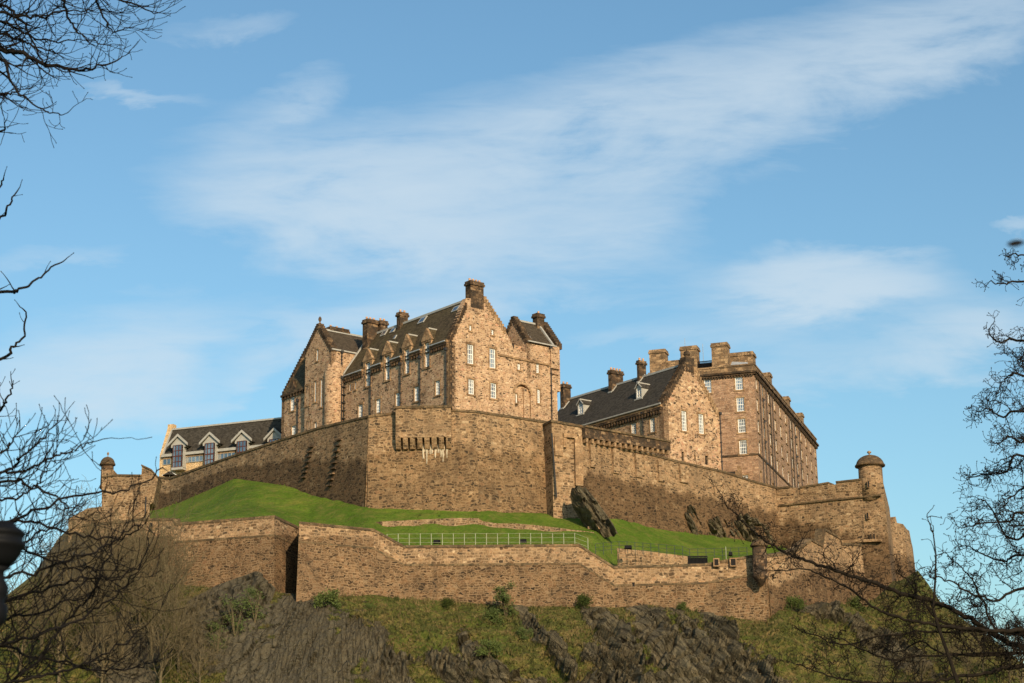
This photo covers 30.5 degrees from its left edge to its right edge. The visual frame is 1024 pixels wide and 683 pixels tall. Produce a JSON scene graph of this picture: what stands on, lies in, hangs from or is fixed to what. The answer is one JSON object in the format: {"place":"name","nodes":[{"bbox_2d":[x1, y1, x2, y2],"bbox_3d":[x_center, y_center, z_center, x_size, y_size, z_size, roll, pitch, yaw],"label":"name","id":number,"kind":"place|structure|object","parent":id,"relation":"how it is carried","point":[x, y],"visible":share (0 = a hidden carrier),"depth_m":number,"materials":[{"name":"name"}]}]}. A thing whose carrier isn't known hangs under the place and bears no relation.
{"place":"outdoors","nodes":[
{"label":"outdoors","id":0,"kind":"place"},
{"bbox_2d":[0,521,25,627],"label":"lamp post","id":1,"kind":"object","parent":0,"point":[12,542],"visible":1,"depth_m":6.00,"materials":[{"name":"black metal"}]},
{"bbox_2d":[0,395,183,682],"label":"bare tree","id":2,"kind":"object","parent":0,"point":[5,642],"visible":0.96,"depth_m":15.58,"materials":[{"name":"brown plant"}]},
{"bbox_2d":[0,0,185,416],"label":"bare tree","id":3,"kind":"object","parent":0,"point":[19,39],"visible":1,"depth_m":22.62,"materials":[{"name":"brown plant"}]},
{"bbox_2d":[150,479,786,565],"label":"grass bank","id":4,"kind":"structure","parent":0,"point":[230,504],"depth_m":225.53,"materials":[{"name":"green plant"}]},
{"bbox_2d":[150,415,368,510],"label":"rampart wall","id":5,"kind":"structure","parent":4,"relation":"on","point":[329,461],"depth_m":236.82,"materials":[{"name":"stone"}]},
{"bbox_2d":[162,471,175,476],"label":"canopy tent","id":6,"kind":"object","parent":5,"relation":"on","point":[167,474],"visible":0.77,"depth_m":266.95,"materials":[{"name":"fabric"}]},
{"bbox_2d":[367,405,546,513],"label":"rampart wall","id":7,"kind":"structure","parent":4,"relation":"on","point":[437,457],"depth_m":225.89,"materials":[{"name":"stone"}]},
{"bbox_2d":[376,518,593,532],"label":"retaining wall","id":8,"kind":"structure","parent":4,"relation":"on","point":[454,521],"depth_m":217.86,"materials":[{"name":"beige stone"}]},
{"bbox_2d":[392,533,587,545],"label":"railing","id":9,"kind":"object","parent":4,"relation":"on","point":[442,542],"visible":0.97,"depth_m":207.21,"materials":[{"name":"grey metal"}]},
{"bbox_2d":[543,420,582,518],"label":"wall pier","id":10,"kind":"structure","parent":4,"relation":"on","point":[563,449],"depth_m":229.76,"materials":[{"name":"stone"}]},
{"bbox_2d":[570,486,618,537],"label":"crag outcrop","id":11,"kind":"object","parent":4,"relation":"on","point":[589,510],"visible":1,"depth_m":223.56,"materials":[{"name":"grey stone"}]},
{"bbox_2d":[617,548,688,565],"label":"retaining wall","id":12,"kind":"structure","parent":4,"relation":"on","point":[639,557],"depth_m":212.65,"materials":[{"name":"beige stone"}]},
{"bbox_2d":[595,541,747,559],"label":"railing","id":13,"kind":"object","parent":4,"relation":"on","point":[611,549],"visible":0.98,"depth_m":209.72,"materials":[{"name":"grey metal"}]},
{"bbox_2d":[577,434,779,546],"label":"rampart wall","id":14,"kind":"structure","parent":4,"relation":"on","point":[646,489],"depth_m":241.89,"materials":[{"name":"stone"}]},
{"bbox_2d":[582,425,670,454],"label":"parapet walk","id":15,"kind":"structure","parent":14,"relation":"on","point":[612,438],"depth_m":237.04,"materials":[{"name":"stone"}]},
{"bbox_2d":[684,504,702,534],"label":"crag outcrop","id":16,"kind":"object","parent":4,"relation":"on","point":[690,521],"visible":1,"depth_m":244.02,"materials":[{"name":"grey stone"}]},
{"bbox_2d":[707,516,734,537],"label":"crag outcrop","id":17,"kind":"object","parent":4,"relation":"on","point":[714,524],"visible":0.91,"depth_m":247.49,"materials":[{"name":"grey stone"}]},
{"bbox_2d":[732,513,776,543],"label":"crag outcrop","id":18,"kind":"object","parent":4,"relation":"on","point":[746,535],"visible":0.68,"depth_m":252.45,"materials":[{"name":"grey stone"}]},
{"bbox_2d":[0,529,1023,682],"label":"castle rock","id":19,"kind":"object","parent":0,"point":[308,643],"visible":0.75,"depth_m":190.46,"materials":[{"name":"brown stone"}]},
{"bbox_2d":[0,556,75,670],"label":"slope tree","id":20,"kind":"object","parent":19,"relation":"on","point":[19,618],"visible":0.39,"depth_m":190.16,"materials":[{"name":"brown plant"}]},
{"bbox_2d":[4,555,85,649],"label":"slope tree","id":21,"kind":"object","parent":19,"relation":"on","point":[41,641],"visible":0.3,"depth_m":194.12,"materials":[{"name":"brown plant"}]},
{"bbox_2d":[23,508,101,619],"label":"slope tree","id":22,"kind":"object","parent":19,"relation":"on","point":[64,556],"visible":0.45,"depth_m":197.97,"materials":[{"name":"brown plant"}]},
{"bbox_2d":[16,559,120,682],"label":"slope tree","id":23,"kind":"object","parent":19,"relation":"on","point":[63,632],"visible":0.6,"depth_m":186.65,"materials":[{"name":"brown plant"}]},
{"bbox_2d":[36,477,125,571],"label":"slope tree","id":24,"kind":"object","parent":19,"relation":"on","point":[88,524],"visible":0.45,"depth_m":202.95,"materials":[{"name":"brown plant"}]},
{"bbox_2d":[35,548,140,655],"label":"slope tree","id":25,"kind":"object","parent":19,"relation":"on","point":[76,629],"visible":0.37,"depth_m":190.41,"materials":[{"name":"brown plant"}]},
{"bbox_2d":[57,515,152,617],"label":"slope tree","id":26,"kind":"object","parent":19,"relation":"on","point":[108,568],"visible":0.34,"depth_m":195.64,"materials":[{"name":"brown plant"}]},
{"bbox_2d":[60,582,150,682],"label":"slope tree","id":27,"kind":"object","parent":19,"relation":"on","point":[102,677],"visible":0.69,"depth_m":185.58,"materials":[{"name":"brown plant"}]},
{"bbox_2d":[68,493,149,541],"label":"buttress wall","id":28,"kind":"structure","parent":19,"relation":"on","point":[140,502],"depth_m":215.43,"materials":[{"name":"stone"}]},
{"bbox_2d":[88,501,161,591],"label":"slope tree","id":29,"kind":"object","parent":19,"relation":"on","point":[121,538],"visible":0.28,"depth_m":202.69,"materials":[{"name":"brown plant"}]},
{"bbox_2d":[70,534,180,664],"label":"slope tree","id":30,"kind":"object","parent":19,"relation":"on","point":[124,606],"visible":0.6,"depth_m":189.75,"materials":[{"name":"brown plant"}]},
{"bbox_2d":[102,464,161,509],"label":"outwork wall","id":31,"kind":"structure","parent":19,"relation":"on","point":[152,488],"depth_m":224.81,"materials":[{"name":"stone"}]},
{"bbox_2d":[99,452,115,489],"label":"watch turret","id":32,"kind":"object","parent":31,"relation":"on","point":[110,461],"visible":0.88,"depth_m":225.62,"materials":[{"name":"stone"}]},
{"bbox_2d":[86,502,193,620],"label":"slope tree","id":33,"kind":"object","parent":19,"relation":"on","point":[144,549],"visible":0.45,"depth_m":197.51,"materials":[{"name":"brown plant"}]},
{"bbox_2d":[86,517,219,655],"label":"slope tree","id":34,"kind":"object","parent":19,"relation":"on","point":[154,590],"visible":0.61,"depth_m":190.76,"materials":[{"name":"brown plant"}]},
{"bbox_2d":[110,487,201,608],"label":"slope tree","id":35,"kind":"object","parent":19,"relation":"on","point":[160,532],"visible":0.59,"depth_m":198.87,"materials":[{"name":"brown plant"}]},
{"bbox_2d":[124,560,209,682],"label":"slope tree","id":36,"kind":"object","parent":19,"relation":"on","point":[162,664],"visible":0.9,"depth_m":184.39,"materials":[{"name":"brown plant"}]},
{"bbox_2d":[125,518,218,627],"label":"slope tree","id":37,"kind":"object","parent":19,"relation":"on","point":[177,567],"visible":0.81,"depth_m":194.92,"materials":[{"name":"brown plant"}]},
{"bbox_2d":[128,556,229,672],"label":"slope tree","id":38,"kind":"object","parent":19,"relation":"on","point":[173,630],"visible":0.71,"depth_m":188.04,"materials":[{"name":"brown plant"}]},
{"bbox_2d":[81,515,298,593],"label":"rampart wall","id":39,"kind":"structure","parent":19,"relation":"on","point":[266,547],"depth_m":203.56,"materials":[{"name":"stone"}]},
{"bbox_2d":[170,619,240,682],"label":"slope tree","id":40,"kind":"object","parent":19,"relation":"on","point":[198,667],"visible":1,"depth_m":184.18,"materials":[{"name":"brown plant"}]},
{"bbox_2d":[202,618,229,653],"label":"green shrub","id":41,"kind":"object","parent":19,"relation":"on","point":[212,637],"visible":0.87,"depth_m":188.43,"materials":[{"name":"green plant"}]},
{"bbox_2d":[179,571,275,663],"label":"crag outcrop","id":42,"kind":"object","parent":19,"relation":"on","point":[233,588],"visible":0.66,"depth_m":195.56,"materials":[{"name":"grey stone"}]},
{"bbox_2d":[219,594,252,635],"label":"green shrub","id":43,"kind":"object","parent":19,"relation":"on","point":[233,623],"visible":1,"depth_m":190.38,"materials":[{"name":"green plant"}]},
{"bbox_2d":[237,584,270,622],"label":"green shrub","id":44,"kind":"object","parent":19,"relation":"on","point":[254,613],"visible":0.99,"depth_m":192.24,"materials":[{"name":"green plant"}]},
{"bbox_2d":[311,587,344,608],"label":"green shrub","id":45,"kind":"object","parent":19,"relation":"on","point":[325,597],"visible":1,"depth_m":196.16,"materials":[{"name":"green plant"}]},
{"bbox_2d":[363,603,377,609],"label":"green shrub","id":46,"kind":"object","parent":19,"relation":"on","point":[368,605],"visible":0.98,"depth_m":198.12,"materials":[{"name":"green plant"}]},
{"bbox_2d":[441,597,455,608],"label":"green shrub","id":47,"kind":"object","parent":19,"relation":"on","point":[446,602],"visible":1,"depth_m":201.49,"materials":[{"name":"green plant"}]},
{"bbox_2d":[473,637,504,656],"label":"green shrub","id":48,"kind":"object","parent":19,"relation":"on","point":[494,646],"visible":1,"depth_m":187.81,"materials":[{"name":"green plant"}]},
{"bbox_2d":[478,608,506,625],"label":"green shrub","id":49,"kind":"object","parent":19,"relation":"on","point":[494,615],"visible":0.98,"depth_m":197.07,"materials":[{"name":"green plant"}]},
{"bbox_2d":[493,580,517,615],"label":"green shrub","id":50,"kind":"object","parent":19,"relation":"on","point":[503,596],"visible":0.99,"depth_m":199.76,"materials":[{"name":"green plant"}]},
{"bbox_2d":[0,579,1020,682],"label":"rough grass","id":51,"kind":"structure","parent":19,"relation":"on","point":[574,626],"depth_m":195.46,"materials":[{"name":"green plant"}]},
{"bbox_2d":[516,627,533,639],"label":"green shrub","id":52,"kind":"object","parent":19,"relation":"on","point":[524,636],"visible":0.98,"depth_m":193.48,"materials":[{"name":"green plant"}]},
{"bbox_2d":[296,521,768,621],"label":"rampart wall","id":53,"kind":"structure","parent":19,"relation":"on","point":[349,560],"depth_m":204.49,"materials":[{"name":"stone"}]},
{"bbox_2d":[688,556,707,563],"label":"metal grille","id":54,"kind":"object","parent":53,"relation":"on","point":[694,560],"visible":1,"depth_m":207.51,"materials":[{"name":"black metal"}]},
{"bbox_2d":[750,536,768,586],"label":"sentry turret","id":55,"kind":"object","parent":53,"relation":"attached to","point":[756,547],"visible":0.7,"depth_m":204.07,"materials":[{"name":"stone"}]},
{"bbox_2d":[571,592,593,609],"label":"green shrub","id":56,"kind":"object","parent":19,"relation":"on","point":[582,600],"visible":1,"depth_m":202.09,"materials":[{"name":"green plant"}]},
{"bbox_2d":[676,602,690,611],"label":"green shrub","id":57,"kind":"object","parent":19,"relation":"on","point":[682,605],"visible":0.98,"depth_m":204.12,"materials":[{"name":"green plant"}]},
{"bbox_2d":[784,594,806,610],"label":"green shrub","id":58,"kind":"object","parent":19,"relation":"on","point":[791,601],"visible":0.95,"depth_m":206.06,"materials":[{"name":"green plant"}]},
{"bbox_2d":[767,528,867,618],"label":"rampart wall","id":59,"kind":"structure","parent":19,"relation":"on","point":[782,586],"depth_m":213.81,"materials":[{"name":"stone"}]},
{"bbox_2d":[776,478,896,600],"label":"bastion wall","id":60,"kind":"structure","parent":19,"relation":"on","point":[843,510],"depth_m":254.30,"materials":[{"name":"stone"}]},
{"bbox_2d":[855,451,884,500],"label":"lookout turret","id":61,"kind":"object","parent":60,"relation":"on","point":[869,467],"visible":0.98,"depth_m":253.40,"materials":[{"name":"stone"}]},
{"bbox_2d":[847,594,868,612],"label":"green shrub","id":62,"kind":"object","parent":19,"relation":"on","point":[853,604],"visible":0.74,"depth_m":218.13,"materials":[{"name":"green plant"}]},
{"bbox_2d":[851,635,902,682],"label":"slope tree","id":63,"kind":"object","parent":19,"relation":"on","point":[880,668],"visible":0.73,"depth_m":184.39,"materials":[{"name":"brown plant"}]},
{"bbox_2d":[890,517,914,580],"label":"wall","id":64,"kind":"structure","parent":19,"relation":"on","point":[902,545],"depth_m":266.84,"materials":[{"name":"beige stone"}]},
{"bbox_2d":[897,647,935,681],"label":"slope tree","id":65,"kind":"object","parent":19,"relation":"on","point":[920,667],"visible":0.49,"depth_m":186.43,"materials":[{"name":"brown plant"}]},
{"bbox_2d":[921,608,985,674],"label":"slope tree","id":66,"kind":"object","parent":19,"relation":"on","point":[949,648],"visible":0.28,"depth_m":190.56,"materials":[{"name":"brown plant"}]},
{"bbox_2d":[937,629,992,682],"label":"slope tree","id":67,"kind":"object","parent":19,"relation":"on","point":[966,665],"visible":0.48,"depth_m":184.78,"materials":[{"name":"brown plant"}]},
{"bbox_2d":[960,610,1009,671],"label":"slope tree","id":68,"kind":"object","parent":19,"relation":"on","point":[980,650],"visible":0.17,"depth_m":191.11,"materials":[{"name":"brown plant"}]},
{"bbox_2d":[979,617,1021,682],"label":"slope tree","id":69,"kind":"object","parent":19,"relation":"on","point":[1004,658],"visible":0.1,"depth_m":188.45,"materials":[{"name":"brown plant"}]},
{"bbox_2d":[979,606,1023,682],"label":"slope tree","id":70,"kind":"object","parent":19,"relation":"on","point":[1022,680],"visible":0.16,"depth_m":184.82,"materials":[{"name":"brown plant"}]},
{"bbox_2d":[0,0,1023,662],"label":"sky","id":71,"kind":"structure","parent":0,"point":[821,190],"materials":[{"name":"blue"}]},
{"bbox_2d":[700,248,1023,682],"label":"bare tree","id":72,"kind":"object","parent":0,"point":[1016,631],"visible":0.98,"depth_m":26.43,"materials":[{"name":"brown plant"}]},
{"bbox_2d":[921,505,959,682],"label":"sapling","id":73,"kind":"object","parent":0,"point":[953,670],"visible":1,"depth_m":23.90,"materials":[{"name":"brown plant"}]},
{"bbox_2d":[1007,240,1023,246],"bbox_3d":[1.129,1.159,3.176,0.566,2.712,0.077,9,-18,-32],"label":"dead leaf","id":74,"kind":"object","parent":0,"point":[1014,243],"visible":1,"depth_m":3.36,"materials":[{"name":"brown plant"}]},
{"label":"castle ward","id":75,"kind":"structure","parent":0,"visible":0},
{"bbox_2d":[159,417,280,476],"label":"museum range","id":76,"kind":"structure","parent":75,"relation":"on","point":[184,449],"depth_m":273.97,"materials":[{"name":"stone"}]},
{"bbox_2d":[163,459,170,464],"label":"window","id":77,"kind":"structure","parent":76,"relation":"in","point":[165,461],"depth_m":275.74,"materials":[{"name":"metal"}]},
{"bbox_2d":[186,455,202,462],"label":"window","id":78,"kind":"structure","parent":76,"relation":"in","point":[194,458],"depth_m":274.16,"materials":[{"name":"glass"}]},
{"bbox_2d":[218,452,234,459],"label":"window","id":79,"kind":"structure","parent":76,"relation":"in","point":[223,455],"depth_m":272.43,"materials":[{"name":"glass"}]},
{"bbox_2d":[280,317,361,437],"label":"stone wing","id":80,"kind":"structure","parent":75,"relation":"on","point":[311,396],"depth_m":258.62,"materials":[{"name":"beige stone"}]},
{"bbox_2d":[289,396,294,412],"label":"window","id":81,"kind":"structure","parent":80,"relation":"in","point":[292,399],"depth_m":263.34,"materials":[{"name":"white glass"}]},
{"bbox_2d":[290,423,296,434],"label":"window","id":82,"kind":"structure","parent":80,"relation":"in","point":[293,428],"depth_m":261.99,"materials":[{"name":"white paint"}]},
{"bbox_2d":[304,383,310,407],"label":"window","id":83,"kind":"structure","parent":80,"relation":"in","point":[310,383],"depth_m":258.97,"materials":[{"name":"white paint"}]},
{"bbox_2d":[313,380,316,403],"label":"window","id":84,"kind":"structure","parent":80,"relation":"in","point":[315,383],"depth_m":257.74,"materials":[{"name":"beige glass"}]},
{"bbox_2d":[315,348,318,362],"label":"window","id":85,"kind":"structure","parent":80,"relation":"in","point":[317,351],"depth_m":258.88,"materials":[{"name":"white paint"}]},
{"bbox_2d":[319,378,322,408],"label":"window","id":86,"kind":"structure","parent":80,"relation":"in","point":[321,379],"depth_m":256.49,"materials":[{"name":"beige glass"}]},
{"bbox_2d":[343,278,561,490],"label":"stone house","id":87,"kind":"structure","parent":75,"relation":"on","point":[470,351],"depth_m":244.71,"materials":[{"name":"brown stone"}]},
{"bbox_2d":[357,401,363,417],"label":"window","id":88,"kind":"structure","parent":87,"relation":"in","point":[360,406],"depth_m":251.99,"materials":[{"name":"white paint"}]},
{"bbox_2d":[375,396,381,413],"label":"window","id":89,"kind":"structure","parent":87,"relation":"in","point":[377,402],"depth_m":248.90,"materials":[{"name":"white paint"}]},
{"bbox_2d":[393,390,399,408],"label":"window","id":90,"kind":"structure","parent":87,"relation":"in","point":[396,394],"depth_m":245.64,"materials":[{"name":"white paint"}]},
{"bbox_2d":[412,384,418,403],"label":"window","id":91,"kind":"structure","parent":87,"relation":"in","point":[415,387],"depth_m":242.54,"materials":[{"name":"white paint"}]},
{"bbox_2d":[433,377,440,397],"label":"window","id":92,"kind":"structure","parent":87,"relation":"in","point":[437,384],"depth_m":239.10,"materials":[{"name":"white glass"}]},
{"bbox_2d":[465,341,475,365],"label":"window","id":93,"kind":"structure","parent":87,"relation":"in","point":[470,347],"depth_m":240.36,"materials":[{"name":"white paint"}]},
{"bbox_2d":[467,376,475,396],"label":"window","id":94,"kind":"structure","parent":87,"relation":"in","point":[471,384],"depth_m":239.31,"materials":[{"name":"white paint"}]},
{"bbox_2d":[488,346,497,370],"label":"window","id":95,"kind":"structure","parent":87,"relation":"in","point":[492,351],"depth_m":242.60,"materials":[{"name":"white paint"}]},
{"bbox_2d":[489,380,498,400],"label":"window","id":96,"kind":"structure","parent":87,"relation":"in","point":[493,388],"depth_m":241.54,"materials":[{"name":"white paint"}]},
{"bbox_2d":[515,392,518,404],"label":"window","id":97,"kind":"structure","parent":87,"relation":"in","point":[516,394],"depth_m":244.03,"materials":[{"name":"white paint"}]},
{"bbox_2d":[516,362,521,371],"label":"window","id":98,"kind":"structure","parent":87,"relation":"in","point":[518,363],"depth_m":245.10,"materials":[{"name":"white glass"}]},
{"bbox_2d":[535,360,540,374],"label":"window","id":99,"kind":"structure","parent":87,"relation":"in","point":[537,366],"depth_m":247.14,"materials":[{"name":"white glass"}]},
{"bbox_2d":[536,388,541,404],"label":"window","id":100,"kind":"structure","parent":87,"relation":"in","point":[538,392],"depth_m":246.24,"materials":[{"name":"white paint"}]},
{"bbox_2d":[558,350,722,469],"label":"stone range","id":101,"kind":"structure","parent":75,"relation":"on","point":[676,406],"depth_m":257.16,"materials":[{"name":"brown stone"}]},
{"bbox_2d":[629,420,636,433],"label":"window","id":102,"kind":"structure","parent":101,"relation":"in","point":[633,427],"depth_m":256.86,"materials":[{"name":"white glass"}]},
{"bbox_2d":[648,415,655,434],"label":"window","id":103,"kind":"structure","parent":101,"relation":"in","point":[652,420],"depth_m":253.87,"materials":[{"name":"white paint"}]},
{"bbox_2d":[680,408,688,432],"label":"window","id":104,"kind":"structure","parent":101,"relation":"in","point":[683,415],"depth_m":254.55,"materials":[{"name":"white paint"}]},
{"bbox_2d":[697,412,705,435],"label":"window","id":105,"kind":"structure","parent":101,"relation":"in","point":[700,418],"depth_m":256.42,"materials":[{"name":"white paint"}]},
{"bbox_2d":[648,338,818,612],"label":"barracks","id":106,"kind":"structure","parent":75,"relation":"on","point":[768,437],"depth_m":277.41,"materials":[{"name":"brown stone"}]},
{"bbox_2d":[702,378,712,393],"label":"window","id":107,"kind":"structure","parent":106,"relation":"in","point":[708,383],"depth_m":276.25,"materials":[{"name":"white paint"}]},
{"bbox_2d":[733,375,744,391],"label":"window","id":108,"kind":"structure","parent":106,"relation":"in","point":[738,381],"depth_m":274.77,"materials":[{"name":"white paint"}]},
{"bbox_2d":[735,396,745,412],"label":"window","id":109,"kind":"structure","parent":106,"relation":"in","point":[739,401],"depth_m":273.96,"materials":[{"name":"white glass"}]},
{"bbox_2d":[736,417,746,433],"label":"window","id":110,"kind":"structure","parent":106,"relation":"in","point":[741,421],"depth_m":273.10,"materials":[{"name":"white glass"}]},
{"bbox_2d":[737,438,748,455],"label":"window","id":111,"kind":"structure","parent":106,"relation":"in","point":[742,443],"depth_m":272.23,"materials":[{"name":"white glass"}]},
{"bbox_2d":[730,466,741,475],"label":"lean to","id":112,"kind":"object","parent":75,"relation":"on","point":[739,471],"visible":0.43,"depth_m":269.72,"materials":[{"name":"stone"}]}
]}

